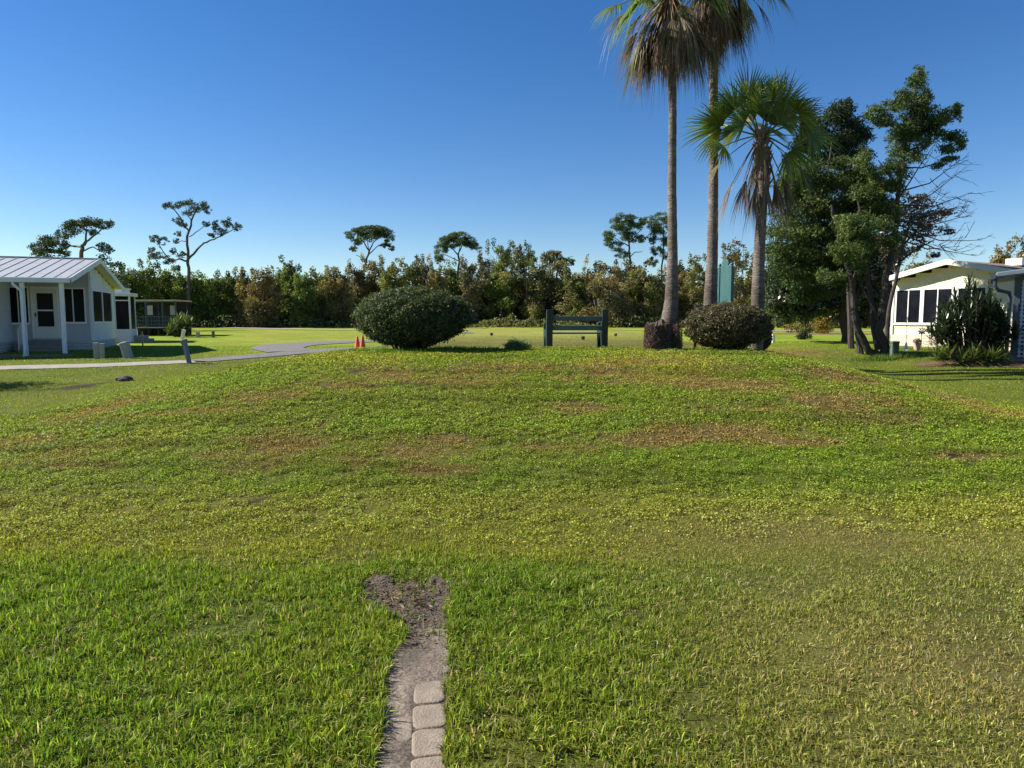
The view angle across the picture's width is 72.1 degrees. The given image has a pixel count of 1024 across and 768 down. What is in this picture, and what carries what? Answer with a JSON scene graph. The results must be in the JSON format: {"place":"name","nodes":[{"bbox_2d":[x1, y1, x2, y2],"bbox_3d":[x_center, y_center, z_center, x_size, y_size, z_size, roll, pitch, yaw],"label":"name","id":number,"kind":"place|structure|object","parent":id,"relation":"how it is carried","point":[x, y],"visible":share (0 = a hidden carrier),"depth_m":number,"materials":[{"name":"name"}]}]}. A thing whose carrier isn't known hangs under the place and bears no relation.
{"place":"outdoors","nodes":[
{"label":"outdoors","id":0,"kind":"place"},
{"bbox_2d":[191,345,381,361],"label":"cart path","id":1,"kind":"structure","parent":0,"point":[263,355],"depth_m":23.34,"materials":[{"name":"concrete"}]},
{"bbox_2d":[218,327,487,329],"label":"cart path","id":2,"kind":"structure","parent":0,"point":[310,329],"depth_m":62.94,"materials":[{"name":"concrete"}]},
{"bbox_2d":[252,332,472,351],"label":"cart path","id":3,"kind":"structure","parent":0,"point":[292,346],"depth_m":29.63,"materials":[{"name":"concrete"}]},
{"bbox_2d":[363,575,454,634],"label":"bare soil","id":4,"kind":"structure","parent":0,"point":[379,585],"depth_m":4.31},
{"bbox_2d":[381,681,446,767],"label":"paver path","id":5,"kind":"structure","parent":0,"point":[425,739],"depth_m":2.98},
{"bbox_2d":[0,324,1023,767],"bbox_3d":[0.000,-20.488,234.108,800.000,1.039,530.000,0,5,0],"label":"ground","id":6,"kind":"structure","parent":0,"point":[250,338],"depth_m":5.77,"materials":[{"name":"green plant"}]},
{"bbox_2d":[0,256,124,356],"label":"mobile home","id":7,"kind":"object","parent":6,"relation":"on","point":[64,304],"visible":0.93,"depth_m":26.07,"materials":[{"name":"metal"}]},
{"bbox_2d":[9,286,30,324],"bbox_3d":[-18.165,-2.885,25.886,0.760,1.395,0.070,-2,6,-18],"label":"window","id":8,"kind":"structure","parent":7,"relation":"in","point":[14,293],"depth_m":25.90,"materials":[{"name":"black glass"}]},
{"bbox_2d":[32,288,58,337],"bbox_3d":[-17.329,-2.622,26.161,0.800,1.830,0.090,-2,6,-18],"label":"door","id":9,"kind":"structure","parent":7,"relation":"in","point":[45,307],"depth_m":26.16,"materials":[{"name":"metal"}]},
{"bbox_2d":[60,288,87,323],"bbox_3d":[-16.474,-2.935,26.431,0.880,1.355,0.070,-2,6,-18],"label":"window","id":10,"kind":"structure","parent":7,"relation":"in","point":[75,300],"depth_m":26.47,"materials":[{"name":"white plastic"}]},
{"bbox_2d":[91,289,103,323],"bbox_3d":[-16.188,-3.017,27.531,0.070,1.295,1.590,-2,6,-18],"label":"window","id":11,"kind":"structure","parent":7,"relation":"in","point":[97,299],"depth_m":27.52,"materials":[{"name":"white plastic"}]},
{"bbox_2d":[102,291,112,322],"bbox_3d":[-16.689,-3.168,29.017,0.045,1.270,1.600,-2,6,-18],"label":"window","id":12,"kind":"structure","parent":7,"relation":"in","point":[107,297],"depth_m":29.09,"materials":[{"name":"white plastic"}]},
{"bbox_2d":[27,216,115,257],"bbox_3d":[-35.980,-8.917,57.364,8.273,9.501,2.699,0,5,0],"label":"pine tree","id":13,"kind":"object","parent":6,"relation":"on","point":[43,249],"visible":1,"depth_m":56.74,"materials":[{"name":"green plant"}]},
{"bbox_2d":[93,343,99,358],"bbox_3d":[-12.750,-0.993,21.601,0.154,0.550,0.115,-1,5,-6],"label":"utility pedestal","id":14,"kind":"object","parent":6,"relation":"on","point":[96,350],"visible":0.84,"depth_m":21.55,"materials":[{"name":"grey plastic"}]},
{"bbox_2d":[0,360,194,369],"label":"footpath","id":15,"kind":"structure","parent":6,"relation":"on","point":[84,365],"depth_m":19.04,"materials":[{"name":"concrete"}]},
{"bbox_2d":[96,253,130,288],"bbox_3d":[-31.421,-7.221,55.637,2.391,6.128,3.200,-3,6,-30],"label":"dark tree","id":16,"kind":"object","parent":6,"relation":"on","point":[117,263],"visible":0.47,"depth_m":55.02,"materials":[{"name":"green plant"}]},
{"bbox_2d":[115,375,132,381],"bbox_3d":[-8.751,-0.103,15.864,0.361,0.187,0.301,0,5,0],"label":"rock","id":17,"kind":"object","parent":6,"relation":"on","point":[123,378],"visible":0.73,"depth_m":15.77,"materials":[{"name":"grey stone"}]},
{"bbox_2d":[119,341,133,358],"bbox_3d":[-11.990,-1.028,21.899,0.264,0.570,0.224,-14,5,1],"label":"utility pedestal","id":18,"kind":"object","parent":6,"relation":"on","point":[125,348],"visible":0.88,"depth_m":21.80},
{"bbox_2d":[109,261,150,326],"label":"woodland tree","id":19,"kind":"object","parent":6,"relation":"on","point":[132,281],"visible":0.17,"depth_m":69.20,"materials":[{"name":"green plant"}]},
{"bbox_2d":[115,288,153,341],"bbox_3d":[-21.908,-3.321,34.148,8.129,2.752,2.900,-1,5,-14],"label":"screen room","id":20,"kind":"object","parent":6,"relation":"on","point":[125,316],"visible":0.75,"depth_m":33.95,"materials":[{"name":"white"}]},
{"bbox_2d":[129,257,169,326],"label":"woodland tree","id":21,"kind":"object","parent":6,"relation":"on","point":[147,282],"visible":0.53,"depth_m":69.69,"materials":[{"name":"green plant"}]},
{"bbox_2d":[135,300,191,335],"bbox_3d":[-22.004,-4.090,43.792,3.270,2.219,2.650,-1,5,-8],"label":"deck shelter","id":22,"kind":"object","parent":6,"relation":"on","point":[158,314],"visible":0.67,"depth_m":44.80,"materials":[{"name":"grey wood"}]},
{"bbox_2d":[151,262,183,299],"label":"woodland tree","id":23,"kind":"object","parent":6,"relation":"on","point":[165,291],"visible":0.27,"depth_m":72.01,"materials":[{"name":"green plant"}]},
{"bbox_2d":[160,310,198,336],"bbox_3d":[-19.418,-3.431,40.855,2.518,1.800,1.879,0,5,0],"label":"spiky bush","id":24,"kind":"object","parent":6,"relation":"on","point":[182,324],"visible":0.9,"depth_m":40.85,"materials":[{"name":"green plant"}]},
{"bbox_2d":[182,339,191,363],"bbox_3d":[-9.139,-0.893,19.802,0.124,0.750,0.114,-10,5,1],"label":"utility pedestal","id":25,"kind":"object","parent":6,"relation":"on","point":[186,350],"visible":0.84,"depth_m":19.76,"materials":[{"name":"grey plastic"}]},
{"bbox_2d":[170,271,209,326],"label":"woodland tree","id":26,"kind":"object","parent":6,"relation":"on","point":[179,288],"visible":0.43,"depth_m":70.14,"materials":[{"name":"green plant"}]},
{"bbox_2d":[147,198,242,303],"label":"pine tree","id":27,"kind":"object","parent":6,"relation":"on","point":[181,224],"visible":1,"depth_m":68.77,"materials":[{"name":"green plant"}]},
{"bbox_2d":[190,269,233,326],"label":"woodland tree","id":28,"kind":"object","parent":6,"relation":"on","point":[210,291],"visible":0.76,"depth_m":70.90,"materials":[{"name":"green plant"}]},
{"bbox_2d":[213,269,240,326],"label":"woodland tree","id":29,"kind":"object","parent":6,"relation":"on","point":[228,280],"visible":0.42,"depth_m":72.53,"materials":[{"name":"green plant"}]},
{"bbox_2d":[228,266,256,326],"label":"woodland tree","id":30,"kind":"object","parent":6,"relation":"on","point":[242,282],"visible":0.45,"depth_m":71.08,"materials":[{"name":"green plant"}]},
{"bbox_2d":[239,265,284,327],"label":"woodland tree","id":31,"kind":"object","parent":6,"relation":"on","point":[262,308],"visible":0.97,"depth_m":69.06,"materials":[{"name":"green plant"}]},
{"bbox_2d":[265,265,292,324],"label":"woodland tree","id":32,"kind":"object","parent":6,"relation":"on","point":[277,277],"visible":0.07,"depth_m":73.89,"materials":[{"name":"green plant"}]},
{"bbox_2d":[274,254,304,326],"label":"woodland tree","id":33,"kind":"object","parent":6,"relation":"on","point":[288,271],"visible":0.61,"depth_m":72.75,"materials":[{"name":"green plant"}]},
{"bbox_2d":[284,267,322,327],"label":"woodland tree","id":34,"kind":"object","parent":6,"relation":"on","point":[304,300],"visible":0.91,"depth_m":69.76,"materials":[{"name":"green plant"}]},
{"bbox_2d":[311,265,334,326],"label":"woodland tree","id":35,"kind":"object","parent":6,"relation":"on","point":[321,279],"visible":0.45,"depth_m":71.69,"materials":[{"name":"green plant"}]},
{"bbox_2d":[322,266,359,326],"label":"woodland tree","id":36,"kind":"object","parent":6,"relation":"on","point":[342,305],"visible":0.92,"depth_m":70.97,"materials":[{"name":"green plant"}]},
{"bbox_2d":[344,258,368,322],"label":"woodland tree","id":37,"kind":"object","parent":6,"relation":"on","point":[359,281],"visible":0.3,"depth_m":76.00,"materials":[{"name":"green plant"}]},
{"bbox_2d":[344,225,394,271],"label":"pine tree","id":38,"kind":"object","parent":6,"relation":"on","point":[376,232],"visible":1,"depth_m":90.25,"materials":[{"name":"green plant"}]},
{"bbox_2d":[356,252,386,302],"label":"woodland tree","id":39,"kind":"object","parent":6,"relation":"on","point":[370,276],"visible":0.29,"depth_m":76.72,"materials":[{"name":"green plant"}]},
{"bbox_2d":[375,257,404,292],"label":"woodland tree","id":40,"kind":"object","parent":6,"relation":"on","point":[388,277],"visible":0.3,"depth_m":74.04,"materials":[{"name":"green plant"}]},
{"bbox_2d":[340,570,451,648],"bbox_3d":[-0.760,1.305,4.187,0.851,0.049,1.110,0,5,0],"label":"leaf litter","id":41,"kind":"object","parent":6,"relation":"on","point":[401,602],"visible":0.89,"depth_m":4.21,"materials":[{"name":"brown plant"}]},
{"bbox_2d":[395,256,423,287],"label":"woodland tree","id":42,"kind":"object","parent":6,"relation":"on","point":[411,275],"visible":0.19,"depth_m":74.85,"materials":[{"name":"green plant"}]},
{"bbox_2d":[350,283,474,349],"bbox_3d":[-2.237,-1.485,15.928,2.858,1.578,2.434,0,5,0],"label":"clipped bush","id":43,"kind":"object","parent":6,"relation":"on","point":[420,316],"visible":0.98,"depth_m":15.23,"materials":[{"name":"green plant"}]},
{"bbox_2d":[371,629,453,767],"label":"path bedding","id":44,"kind":"object","parent":6,"relation":"on","point":[414,666],"visible":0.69,"depth_m":3.36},
{"bbox_2d":[414,253,431,285],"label":"woodland tree","id":45,"kind":"object","parent":6,"relation":"on","point":[425,272],"visible":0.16,"depth_m":77.92,"materials":[{"name":"green plant"}]},
{"bbox_2d":[419,260,451,291],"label":"woodland tree","id":46,"kind":"object","parent":6,"relation":"on","point":[435,275],"visible":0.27,"depth_m":73.98,"materials":[{"name":"green plant"}]},
{"bbox_2d":[438,257,463,296],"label":"woodland tree","id":47,"kind":"object","parent":6,"relation":"on","point":[453,273],"visible":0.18,"depth_m":77.04,"materials":[{"name":"green plant"}]},
{"bbox_2d":[433,231,482,275],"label":"pine tree","id":48,"kind":"object","parent":6,"relation":"on","point":[447,240],"visible":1,"depth_m":90.23,"materials":[{"name":"green plant"}]},
{"bbox_2d":[458,253,485,326],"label":"woodland tree","id":49,"kind":"object","parent":6,"relation":"on","point":[471,289],"visible":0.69,"depth_m":74.89,"materials":[{"name":"green plant"}]},
{"bbox_2d":[137,313,839,327],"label":"undergrowth","id":50,"kind":"object","parent":6,"relation":"on","point":[519,324],"visible":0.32,"depth_m":69.33,"materials":[{"name":"green plant"}]},
{"bbox_2d":[477,249,499,322],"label":"woodland tree","id":51,"kind":"object","parent":6,"relation":"on","point":[485,271],"visible":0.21,"depth_m":78.95,"materials":[{"name":"green plant"}]},
{"bbox_2d":[480,237,520,326],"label":"woodland tree","id":52,"kind":"object","parent":6,"relation":"on","point":[494,289],"visible":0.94,"depth_m":74.79,"materials":[{"name":"green plant"}]},
{"bbox_2d":[0,523,1023,767],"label":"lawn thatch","id":53,"kind":"object","parent":6,"relation":"on","point":[638,631],"visible":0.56,"depth_m":3.79,"materials":[{"name":"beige plant"}]},
{"bbox_2d":[0,336,1023,566],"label":"short turf","id":54,"kind":"structure","parent":6,"relation":"on","point":[171,380],"depth_m":8.08,"materials":[{"name":"green plant"}]},
{"bbox_2d":[138,276,891,326],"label":"thicket","id":55,"kind":"object","parent":6,"relation":"on","point":[834,315],"visible":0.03,"depth_m":77.20,"materials":[{"name":"green plant"}]},
{"bbox_2d":[502,240,531,325],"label":"woodland tree","id":56,"kind":"object","parent":6,"relation":"on","point":[520,271],"visible":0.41,"depth_m":76.81,"materials":[{"name":"green plant"}]},
{"bbox_2d":[502,337,532,349],"bbox_3d":[0.131,-0.918,16.090,0.726,0.353,0.460,0,5,0],"label":"weed clump","id":57,"kind":"object","parent":6,"relation":"on","point":[516,343],"visible":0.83,"depth_m":16.00,"materials":[{"name":"green plant"}]},
{"bbox_2d":[521,250,538,270],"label":"pine tree","id":58,"kind":"object","parent":6,"relation":"on","point":[530,254],"visible":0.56,"depth_m":90.43,"materials":[{"name":"green plant"}]},
{"bbox_2d":[518,253,555,326],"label":"woodland tree","id":59,"kind":"object","parent":6,"relation":"on","point":[532,303],"visible":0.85,"depth_m":73.97,"materials":[{"name":"green plant"}]},
{"bbox_2d":[541,251,566,324],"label":"woodland tree","id":60,"kind":"object","parent":6,"relation":"on","point":[553,299],"visible":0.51,"depth_m":76.69,"materials":[{"name":"green plant"}]},
{"bbox_2d":[543,250,575,273],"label":"pine tree","id":61,"kind":"object","parent":6,"relation":"on","point":[557,253],"visible":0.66,"depth_m":90.27,"materials":[{"name":"green plant"}]},
{"bbox_2d":[552,262,590,324],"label":"woodland tree","id":62,"kind":"object","parent":6,"relation":"on","point":[576,303],"visible":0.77,"depth_m":72.76,"materials":[{"name":"green plant"}]},
{"bbox_2d":[543,310,608,346],"bbox_3d":[1.588,-1.365,17.654,1.530,0.990,0.709,0,5,-4],"label":"park bench","id":63,"kind":"object","parent":6,"relation":"on","point":[601,327],"visible":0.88,"depth_m":17.38,"materials":[{"name":"wood"}]},
{"bbox_2d":[580,265,602,324],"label":"woodland tree","id":64,"kind":"object","parent":6,"relation":"on","point":[586,275],"visible":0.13,"depth_m":74.99,"materials":[{"name":"green plant"}]},
{"bbox_2d":[578,254,636,326],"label":"woodland tree","id":65,"kind":"object","parent":6,"relation":"on","point":[615,304],"visible":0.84,"depth_m":70.53,"materials":[{"name":"green plant"}]},
{"bbox_2d":[602,212,647,262],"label":"pine tree","id":66,"kind":"object","parent":6,"relation":"on","point":[627,233],"visible":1,"depth_m":84.21,"materials":[{"name":"green plant"}]},
{"bbox_2d":[327,344,929,362],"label":"tall grass","id":67,"kind":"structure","parent":6,"relation":"on","point":[883,358],"depth_m":15.66,"materials":[{"name":"green plant"}]},
{"bbox_2d":[616,257,652,326],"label":"woodland tree","id":68,"kind":"object","parent":6,"relation":"on","point":[634,294],"visible":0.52,"depth_m":73.69,"materials":[{"name":"green plant"}]},
{"bbox_2d":[635,264,666,326],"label":"woodland tree","id":69,"kind":"object","parent":6,"relation":"on","point":[653,304],"visible":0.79,"depth_m":72.01,"materials":[{"name":"green plant"}]},
{"bbox_2d":[643,212,667,313],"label":"pine tree","id":70,"kind":"object","parent":6,"relation":"on","point":[656,227],"visible":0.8,"depth_m":84.58,"materials":[{"name":"green plant"}]},
{"bbox_2d":[589,0,732,347],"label":"fan palm","id":71,"kind":"object","parent":6,"relation":"on","point":[671,50],"visible":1,"depth_m":15.68,"materials":[{"name":"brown plant"}]},
{"bbox_2d":[642,318,683,350],"bbox_3d":[3.420,-1.116,16.060,0.952,0.804,0.656,-1,5,-15],"label":"root mass","id":72,"kind":"object","parent":6,"relation":"on","point":[655,336],"visible":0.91,"depth_m":15.86,"materials":[{"name":"brown plant"}]},
{"bbox_2d":[662,257,697,325],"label":"woodland tree","id":73,"kind":"object","parent":6,"relation":"on","point":[682,274],"visible":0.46,"depth_m":74.68,"materials":[{"name":"green plant"}]},
{"bbox_2d":[680,252,706,318],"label":"woodland tree","id":74,"kind":"object","parent":6,"relation":"on","point":[695,291],"visible":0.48,"depth_m":73.10,"materials":[{"name":"green plant"}]},
{"bbox_2d":[636,0,796,347],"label":"fan palm","id":75,"kind":"object","parent":6,"relation":"on","point":[721,33],"visible":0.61,"depth_m":16.84,"materials":[{"name":"brown plant"}]},
{"bbox_2d":[717,259,734,302],"bbox_3d":[5.383,-2.002,17.804,0.100,2.278,0.520,-3,6,-26],"label":"teal board","id":76,"kind":"object","parent":6,"relation":"on","point":[725,290],"visible":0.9,"depth_m":17.69,"materials":[{"name":"paint"}]},
{"bbox_2d":[680,299,776,350],"bbox_3d":[4.839,-1.303,15.838,2.128,1.203,1.780,0,5,0],"label":"clipped bush","id":77,"kind":"object","parent":6,"relation":"on","point":[730,325],"visible":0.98,"depth_m":15.33,"materials":[{"name":"green plant"}]},
{"bbox_2d":[721,237,752,304],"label":"woodland tree","id":78,"kind":"object","parent":6,"relation":"on","point":[735,257],"visible":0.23,"depth_m":70.99,"materials":[{"name":"green plant"}]},
{"bbox_2d":[738,249,771,319],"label":"woodland tree","id":79,"kind":"object","parent":6,"relation":"on","point":[749,274],"visible":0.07,"depth_m":74.07,"materials":[{"name":"green plant"}]},
{"bbox_2d":[678,58,843,349],"bbox_3d":[5.816,-4.112,16.643,3.854,6.838,2.569,0,5,0],"label":"fan palm","id":80,"kind":"object","parent":6,"relation":"on","point":[772,103],"visible":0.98,"depth_m":16.34,"materials":[{"name":"green plant"}]},
{"bbox_2d":[763,331,772,349],"bbox_3d":[6.118,-1.126,17.370,0.640,0.823,0.549,0,5,0],"label":"clipped bush","id":81,"kind":"object","parent":6,"relation":"on","point":[767,342],"visible":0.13,"depth_m":17.23,"materials":[{"name":"green plant"}]},
{"bbox_2d":[765,256,789,327],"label":"woodland tree","id":82,"kind":"object","parent":6,"relation":"on","point":[775,324],"visible":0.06,"depth_m":68.62,"materials":[{"name":"green plant"}]},
{"bbox_2d":[794,329,811,339],"bbox_3d":[13.265,-2.241,31.955,0.750,0.579,0.508,4,7,37],"label":"round shrub","id":83,"kind":"object","parent":6,"relation":"on","point":[803,334],"visible":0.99,"depth_m":31.90,"materials":[{"name":"green plant"}]},
{"bbox_2d":[780,321,836,332],"bbox_3d":[20.912,-4.081,49.962,3.758,1.026,2.373,0,5,0],"label":"weed patch","id":84,"kind":"object","parent":6,"relation":"on","point":[799,327],"visible":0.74,"depth_m":49.57,"materials":[{"name":"green plant"}]},
{"bbox_2d":[811,316,834,333],"bbox_3d":[20.630,-4.107,46.773,1.541,1.799,0.976,0,5,0],"label":"yellow shrub","id":85,"kind":"object","parent":6,"relation":"on","point":[823,324],"visible":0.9,"depth_m":46.63,"materials":[{"name":"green plant"}]},
{"bbox_2d":[765,142,890,353],"bbox_3d":[9.421,-4.057,21.123,4.908,6.470,3.114,0,5,0],"label":"cedar tree","id":86,"kind":"object","parent":6,"relation":"on","point":[790,264],"visible":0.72,"depth_m":20.37,"materials":[{"name":"green plant"}]},
{"bbox_2d":[781,97,877,348],"bbox_3d":[10.615,-5.402,23.693,3.775,8.520,2.348,0,5,0],"label":"cedar tree","id":87,"kind":"object","parent":6,"relation":"on","point":[851,133],"visible":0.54,"depth_m":22.95,"materials":[{"name":"green plant"}]},
{"bbox_2d":[764,230,907,341],"bbox_3d":[13.031,-4.146,28.808,6.532,5.034,3.443,0,5,0],"label":"magnolia tree","id":88,"kind":"object","parent":6,"relation":"on","point":[777,304],"visible":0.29,"depth_m":27.96,"materials":[{"name":"green plant"}]},
{"bbox_2d":[890,341,899,357],"bbox_3d":[10.700,-0.940,19.697,0.224,0.520,0.164,0,5,0],"label":"utility pedestal","id":89,"kind":"object","parent":6,"relation":"on","point":[894,347],"visible":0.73,"depth_m":19.62,"materials":[{"name":"green plastic"}]},
{"bbox_2d":[814,64,993,356],"bbox_3d":[10.966,-4.732,19.583,5.696,8.286,2.863,0,5,0],"label":"cedar tree","id":90,"kind":"object","parent":6,"relation":"on","point":[916,125],"visible":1,"depth_m":19.22,"materials":[{"name":"green plant"}]},
{"bbox_2d":[889,247,932,324],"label":"woodland tree","id":91,"kind":"object","parent":6,"relation":"on","point":[916,265],"visible":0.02,"depth_m":65.20,"materials":[{"name":"green plant"}]},
{"bbox_2d":[871,190,957,340],"bbox_3d":[12.901,-3.635,22.734,3.516,5.177,1.965,0,5,0],"label":"brown tree","id":92,"kind":"object","parent":6,"relation":"on","point":[902,251],"visible":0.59,"depth_m":22.43,"materials":[{"name":"green plant"}]},
{"bbox_2d":[913,338,920,349],"bbox_3d":[13.226,-1.305,22.978,0.304,0.387,0.296,0,5,0],"label":"flower pot","id":93,"kind":"object","parent":6,"relation":"on","point":[916,346],"visible":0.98,"depth_m":22.91,"materials":[{"name":"white ceramic"}]},
{"bbox_2d":[889,258,1023,349],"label":"mobile home","id":94,"kind":"object","parent":6,"relation":"on","point":[920,291],"visible":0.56,"depth_m":24.73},
{"bbox_2d":[893,288,922,324],"bbox_3d":[14.316,-2.790,25.454,0.070,1.305,1.030,-3,6,-28],"label":"window","id":95,"kind":"structure","parent":94,"relation":"in","point":[907,301],"depth_m":25.44,"materials":[{"name":"white plastic"}]},
{"bbox_2d":[920,287,953,324],"bbox_3d":[14.816,-2.704,24.535,0.070,1.305,1.110,-3,6,-28],"label":"window","id":96,"kind":"structure","parent":94,"relation":"in","point":[930,296],"depth_m":24.70,"materials":[{"name":"white plastic"}]},
{"bbox_2d":[956,286,987,316],"bbox_3d":[15.362,-2.626,23.554,0.045,1.280,0.980,-3,6,-28],"label":"window","id":97,"kind":"structure","parent":94,"relation":"in","point":[984,291],"depth_m":23.43,"materials":[{"name":"white plastic"}]},
{"bbox_2d":[913,361,1023,366],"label":"mulch bed","id":98,"kind":"object","parent":6,"relation":"on","point":[1005,364],"visible":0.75,"depth_m":17.49,"materials":[{"name":"brown soil"}]},
{"bbox_2d":[919,338,1017,367],"bbox_3d":[11.343,-0.699,17.429,2.442,0.872,1.390,0,5,0],"label":"fern","id":99,"kind":"object","parent":98,"relation":"on","point":[976,353],"visible":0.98,"depth_m":17.32,"materials":[{"name":"green plant"}]},
{"bbox_2d":[919,272,1023,361],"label":"spiky shrub","id":100,"kind":"object","parent":98,"relation":"on","point":[992,328],"visible":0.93,"depth_m":17.63,"materials":[{"name":"green plant"}]},
{"bbox_2d":[989,238,1015,263],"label":"woodland tree","id":101,"kind":"object","parent":6,"relation":"on","point":[1000,257],"visible":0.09,"depth_m":61.07,"materials":[{"name":"green plant"}]},
{"bbox_2d":[987,269,1023,360],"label":"lattice porch","id":102,"kind":"object","parent":6,"relation":"on","point":[1017,276],"visible":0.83,"depth_m":18.43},
{"bbox_2d":[1012,232,1023,257],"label":"woodland tree","id":103,"kind":"object","parent":6,"relation":"on","point":[1020,254],"visible":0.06,"depth_m":61.11,"materials":[{"name":"green plant"}]},
{"bbox_2d":[0,0,1023,316],"label":"sky","id":104,"kind":"structure","parent":0,"point":[303,124],"materials":[{"name":"blue"}]},
{"bbox_2d":[772,333,889,334],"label":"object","id":105,"kind":"structure","parent":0,"point":[824,333],"depth_m":46.64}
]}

